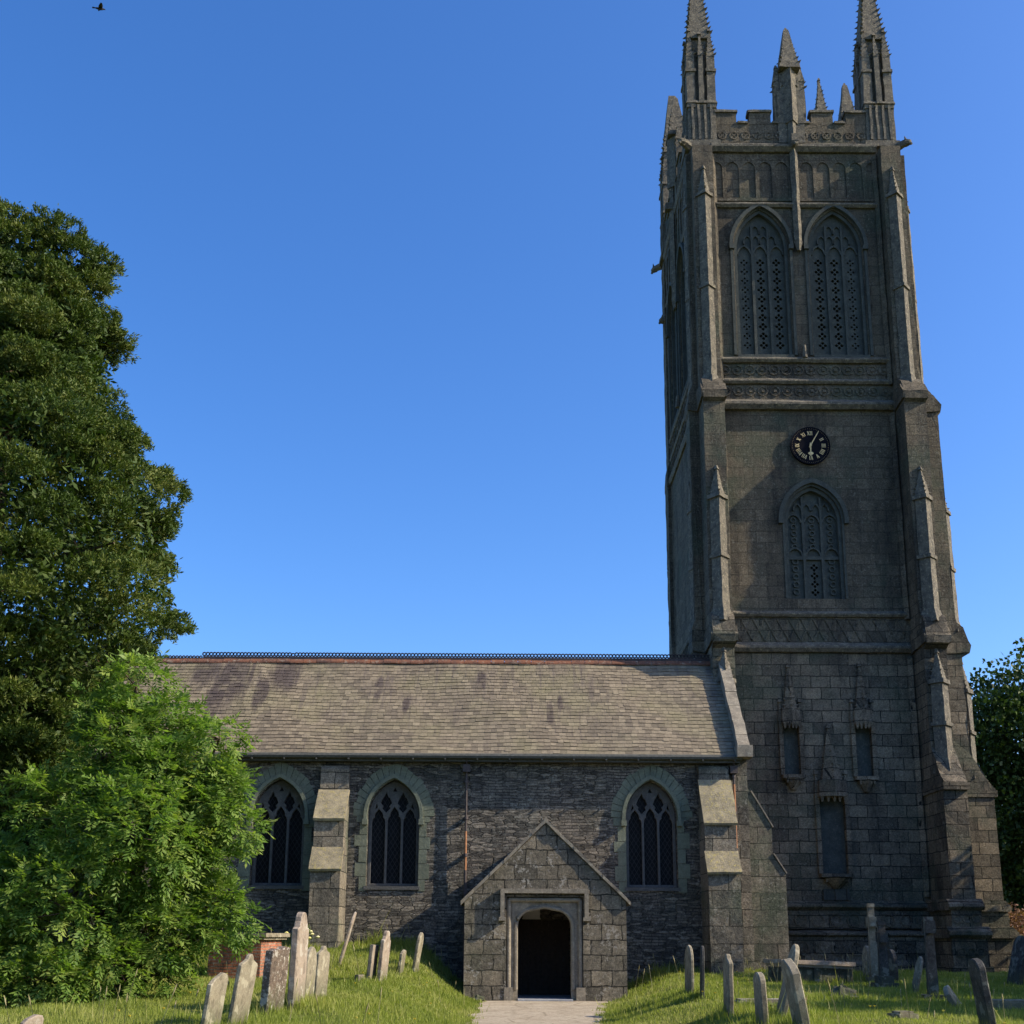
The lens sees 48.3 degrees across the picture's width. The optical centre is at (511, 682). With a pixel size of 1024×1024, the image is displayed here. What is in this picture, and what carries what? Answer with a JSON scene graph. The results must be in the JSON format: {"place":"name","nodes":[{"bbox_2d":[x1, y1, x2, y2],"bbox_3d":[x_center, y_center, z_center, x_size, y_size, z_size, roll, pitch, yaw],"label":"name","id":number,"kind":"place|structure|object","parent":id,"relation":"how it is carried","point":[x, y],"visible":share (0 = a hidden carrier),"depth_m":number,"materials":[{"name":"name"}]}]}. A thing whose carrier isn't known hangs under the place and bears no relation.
{"place":"outdoors","nodes":[
{"label":"outdoors","id":0,"kind":"place"},
{"bbox_2d":[92,3,104,10],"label":"bird","id":1,"kind":"object","parent":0,"point":[99,7],"visible":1,"depth_m":52.90},
{"bbox_2d":[0,918,1023,1023],"bbox_3d":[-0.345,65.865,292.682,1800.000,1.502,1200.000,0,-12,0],"label":"ground","id":2,"kind":"structure","parent":0,"point":[877,1022],"depth_m":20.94,"materials":[{"name":"green plant"}]},
{"bbox_2d":[20,1014,43,1023],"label":"headstone","id":3,"kind":"object","parent":2,"relation":"on","point":[35,1019],"visible":1,"depth_m":12.48,"materials":[{"name":"stone"}]},
{"bbox_2d":[0,196,198,945],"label":"yew tree","id":4,"kind":"object","parent":2,"relation":"on","point":[64,343],"visible":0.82,"depth_m":25.19,"materials":[{"name":"green plant"}]},
{"bbox_2d":[0,646,275,1008],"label":"ash tree","id":5,"kind":"object","parent":2,"relation":"on","point":[189,851],"visible":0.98,"depth_m":21.60,"materials":[{"name":"green plant"}]},
{"bbox_2d":[201,972,227,1023],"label":"headstone","id":6,"kind":"object","parent":2,"relation":"on","point":[215,995],"visible":0.99,"depth_m":15.74,"materials":[{"name":"stone"}]},
{"bbox_2d":[227,954,257,1023],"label":"headstone","id":7,"kind":"object","parent":2,"relation":"on","point":[242,993],"visible":0.95,"depth_m":16.62,"materials":[{"name":"stone"}]},
{"bbox_2d":[207,933,289,978],"bbox_3d":[-6.318,6.631,27.058,1.560,1.370,1.880,-1,-13,6],"label":"chest tomb","id":8,"kind":"object","parent":2,"relation":"on","point":[263,946],"visible":0.36,"depth_m":26.34,"materials":[{"name":"red brick"}]},
{"bbox_2d":[259,946,289,1014],"bbox_3d":[-3.923,5.070,18.788,0.149,1.432,0.737,2,-13,12],"label":"headstone","id":9,"kind":"object","parent":2,"relation":"on","point":[275,967],"visible":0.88,"depth_m":18.66,"materials":[{"name":"grey stone"}]},
{"bbox_2d":[287,912,308,1009],"bbox_3d":[-3.689,4.949,19.692,0.129,1.951,0.666,0,-13,6],"label":"headstone","id":10,"kind":"object","parent":2,"relation":"on","point":[298,950],"visible":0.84,"depth_m":19.57,"materials":[{"name":"stone"}]},
{"bbox_2d":[284,924,319,939],"bbox_3d":[-5.731,7.034,31.197,0.875,0.912,0.782,-5,-14,24],"label":"flower bunch","id":11,"kind":"object","parent":2,"relation":"on","point":[310,931],"visible":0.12,"depth_m":31.24,"materials":[{"name":"white plant"}]},
{"bbox_2d":[305,947,316,999],"bbox_3d":[-3.652,5.418,20.511,0.088,1.321,0.564,2,-13,7],"label":"headstone","id":12,"kind":"object","parent":2,"relation":"on","point":[311,961],"visible":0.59,"depth_m":20.51,"materials":[{"name":"stone"}]},
{"bbox_2d":[314,946,329,998],"bbox_3d":[-3.633,5.687,21.680,0.089,1.352,0.645,1,-13,10],"label":"headstone","id":13,"kind":"object","parent":2,"relation":"on","point":[322,967],"visible":0.63,"depth_m":21.66,"materials":[{"name":"stone"}]},
{"bbox_2d":[338,912,356,966],"bbox_3d":[-4.145,6.557,28.349,0.069,1.775,0.386,15,-12,1],"label":"headstone","id":14,"kind":"object","parent":2,"relation":"on","point":[345,944],"visible":0.77,"depth_m":28.26,"materials":[{"name":"stone"}]},
{"bbox_2d":[355,975,364,980],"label":"headstone","id":15,"kind":"object","parent":2,"relation":"on","point":[358,976],"visible":0.27,"depth_m":24.62,"materials":[{"name":"stone"}]},
{"bbox_2d":[366,945,378,979],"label":"headstone","id":16,"kind":"object","parent":2,"relation":"on","point":[372,960],"visible":0.64,"depth_m":25.38,"materials":[{"name":"stone"}]},
{"bbox_2d":[377,931,390,982],"bbox_3d":[-2.898,6.351,25.733,0.099,1.501,0.625,3,-13,9],"label":"headstone","id":17,"kind":"object","parent":2,"relation":"on","point":[384,953],"visible":0.78,"depth_m":25.62,"materials":[{"name":"stone"}]},
{"bbox_2d":[397,950,406,973],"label":"headstone","id":18,"kind":"object","parent":2,"relation":"on","point":[402,957],"visible":0.62,"depth_m":27.89,"materials":[{"name":"stone"}]},
{"bbox_2d":[412,932,423,971],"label":"headstone","id":19,"kind":"object","parent":2,"relation":"on","point":[418,951],"visible":0.79,"depth_m":28.86,"materials":[{"name":"stone"}]},
{"bbox_2d":[474,994,484,1000],"bbox_3d":[-0.894,8.398,30.256,0.356,0.294,0.266,0,-12,0],"label":"boulder","id":20,"kind":"object","parent":2,"relation":"on","point":[479,997],"visible":0.52,"depth_m":30.19,"materials":[{"name":"grey stone"}]},
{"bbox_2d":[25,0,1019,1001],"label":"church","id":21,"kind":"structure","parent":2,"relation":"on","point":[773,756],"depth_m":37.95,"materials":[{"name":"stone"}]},
{"bbox_2d":[237,762,316,890],"bbox_3d":[-7.016,4.321,34.484,2.404,3.863,0.540,0,-13,0],"label":"window","id":22,"kind":"structure","parent":21,"relation":"in","point":[284,857],"depth_m":34.55,"materials":[{"name":"stone"}]},
{"bbox_2d":[353,763,434,890],"bbox_3d":[-3.566,4.354,34.481,2.468,3.832,0.540,0,-13,0],"label":"window","id":23,"kind":"structure","parent":21,"relation":"in","point":[396,835],"depth_m":34.54,"materials":[{"name":"stone"}]},
{"bbox_2d":[522,910,540,918],"bbox_3d":[0.575,6.771,33.810,0.540,0.460,0.028,0,-12,0],"label":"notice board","id":24,"kind":"object","parent":21,"relation":"attached to","point":[532,914],"visible":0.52,"depth_m":33.78,"materials":[{"name":"wood"}]},
{"bbox_2d":[611,764,692,892],"bbox_3d":[4.207,4.386,34.483,2.465,3.849,0.540,0,-13,0],"label":"window","id":25,"kind":"structure","parent":21,"relation":"in","point":[647,826],"depth_m":34.53,"materials":[{"name":"stone"}]},
{"bbox_2d":[790,427,829,464],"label":"tower clock","id":26,"kind":"object","parent":21,"relation":"attached to","point":[809,445],"visible":1,"depth_m":40.70,"materials":[{"name":"black paint"}]},
{"bbox_2d":[117,955,1005,1023],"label":"buttercups","id":27,"kind":"object","parent":2,"relation":"on","point":[679,971],"visible":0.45,"depth_m":21.66,"materials":[{"name":"yellow plant"}]},
{"bbox_2d":[685,945,693,991],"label":"headstone","id":28,"kind":"object","parent":2,"relation":"on","point":[689,972],"visible":0.74,"depth_m":24.20,"materials":[{"name":"stone"}]},
{"bbox_2d":[700,946,704,999],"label":"headstone","id":29,"kind":"object","parent":2,"relation":"on","point":[702,971],"visible":0.73,"depth_m":22.73,"materials":[{"name":"grey stone"}]},
{"bbox_2d":[723,954,733,1016],"bbox_3d":[3.559,5.147,18.786,0.088,1.332,0.604,1,-13,2],"label":"headstone","id":30,"kind":"object","parent":2,"relation":"on","point":[728,991],"visible":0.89,"depth_m":18.61,"materials":[{"name":"stone"}]},
{"bbox_2d":[734,998,778,1004],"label":"grave slab","id":31,"kind":"structure","parent":2,"relation":"on","point":[771,1000],"depth_m":19.98,"materials":[{"name":"stone"}]},
{"bbox_2d":[753,972,768,1023],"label":"headstone","id":32,"kind":"object","parent":2,"relation":"on","point":[760,995],"visible":0.98,"depth_m":16.27,"materials":[{"name":"stone"}]},
{"bbox_2d":[777,944,798,1017],"bbox_3d":[4.304,4.884,17.975,0.089,1.552,0.605,14,-12,7],"label":"headstone","id":33,"kind":"object","parent":2,"relation":"on","point":[793,955],"visible":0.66,"depth_m":17.88,"materials":[{"name":"stone"}]},
{"bbox_2d":[781,958,810,1023],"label":"headstone","id":34,"kind":"object","parent":2,"relation":"on","point":[794,991],"visible":0.98,"depth_m":15.44,"materials":[{"name":"stone"}]},
{"bbox_2d":[763,959,855,983],"bbox_3d":[7.466,7.414,28.685,2.048,0.867,1.009,5,-13,-13],"label":"table tomb","id":35,"kind":"object","parent":2,"relation":"on","point":[825,971],"visible":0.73,"depth_m":28.40,"materials":[{"name":"stone"}]},
{"bbox_2d":[829,984,858,999],"bbox_3d":[6.408,6.109,22.226,0.603,0.498,0.451,0,-12,0],"label":"boulder","id":36,"kind":"object","parent":2,"relation":"on","point":[844,987],"visible":0.48,"depth_m":22.12,"materials":[{"name":"grey stone"}]},
{"bbox_2d":[862,946,869,976],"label":"headstone","id":37,"kind":"object","parent":2,"relation":"on","point":[865,954],"visible":0.52,"depth_m":30.18,"materials":[{"name":"stone"}]},
{"bbox_2d":[865,903,878,981],"bbox_3d":[9.384,6.914,29.719,0.400,2.290,0.500,-1,-13,6],"label":"cross monument","id":38,"kind":"object","parent":2,"relation":"on","point":[871,920],"visible":0.77,"depth_m":29.64,"materials":[{"name":"stone"}]},
{"bbox_2d":[870,921,898,987],"bbox_3d":[8.746,6.560,26.928,0.540,1.840,0.540,-1,-13,6],"label":"cross monument","id":39,"kind":"object","parent":2,"relation":"on","point":[884,978],"visible":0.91,"depth_m":26.81,"materials":[{"name":"grey stone"}]},
{"bbox_2d":[887,949,898,980],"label":"headstone","id":40,"kind":"object","parent":2,"relation":"on","point":[892,962],"visible":0.54,"depth_m":28.00,"materials":[{"name":"grey stone"}]},
{"bbox_2d":[887,1010,918,1019],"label":"grave slab","id":41,"kind":"structure","parent":2,"relation":"on","point":[900,1014],"depth_m":17.52,"materials":[{"name":"stone"}]},
{"bbox_2d":[912,956,922,992],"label":"headstone","id":42,"kind":"object","parent":2,"relation":"on","point":[917,973],"visible":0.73,"depth_m":24.34,"materials":[{"name":"stone"}]},
{"bbox_2d":[921,917,944,1000],"bbox_3d":[8.301,5.619,22.630,0.400,1.920,0.500,-2,-13,10],"label":"cross monument","id":43,"kind":"object","parent":2,"relation":"on","point":[928,927],"visible":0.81,"depth_m":22.56,"materials":[{"name":"grey stone"}]},
{"bbox_2d":[943,985,961,1006],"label":"headstone","id":44,"kind":"object","parent":2,"relation":"on","point":[950,994],"visible":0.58,"depth_m":19.81,"materials":[{"name":"stone"}]},
{"bbox_2d":[968,958,996,1023],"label":"headstone","id":45,"kind":"object","parent":2,"relation":"on","point":[981,991],"visible":0.98,"depth_m":15.59,"materials":[{"name":"grey stone"}]},
{"bbox_2d":[969,637,1023,920],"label":"sycamore tree","id":46,"kind":"object","parent":2,"relation":"on","point":[994,718],"visible":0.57,"depth_m":50.29,"materials":[{"name":"green plant"}]},
{"bbox_2d":[992,999,1023,1009],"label":"grave slab","id":47,"kind":"structure","parent":2,"relation":"on","point":[1015,1003],"depth_m":19.73,"materials":[{"name":"stone"}]},
{"bbox_2d":[1007,935,1023,984],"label":"headstone","id":48,"kind":"object","parent":2,"relation":"on","point":[1016,971],"visible":0.69,"depth_m":28.41,"materials":[{"name":"grey stone"}]},
{"bbox_2d":[1009,902,1023,935],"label":"russet shrub","id":49,"kind":"object","parent":2,"relation":"on","point":[1015,923],"visible":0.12,"depth_m":44.76,"materials":[{"name":"brown plant"}]},
{"bbox_2d":[0,0,1023,926],"label":"sky","id":50,"kind":"structure","parent":0,"point":[390,289],"materials":[{"name":"blue"}]},
{"bbox_2d":[471,1001,607,1023],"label":"path","id":51,"kind":"structure","parent":0,"point":[539,1012],"depth_m":25.67,"materials":[{"name":"beige stone"}]}
]}

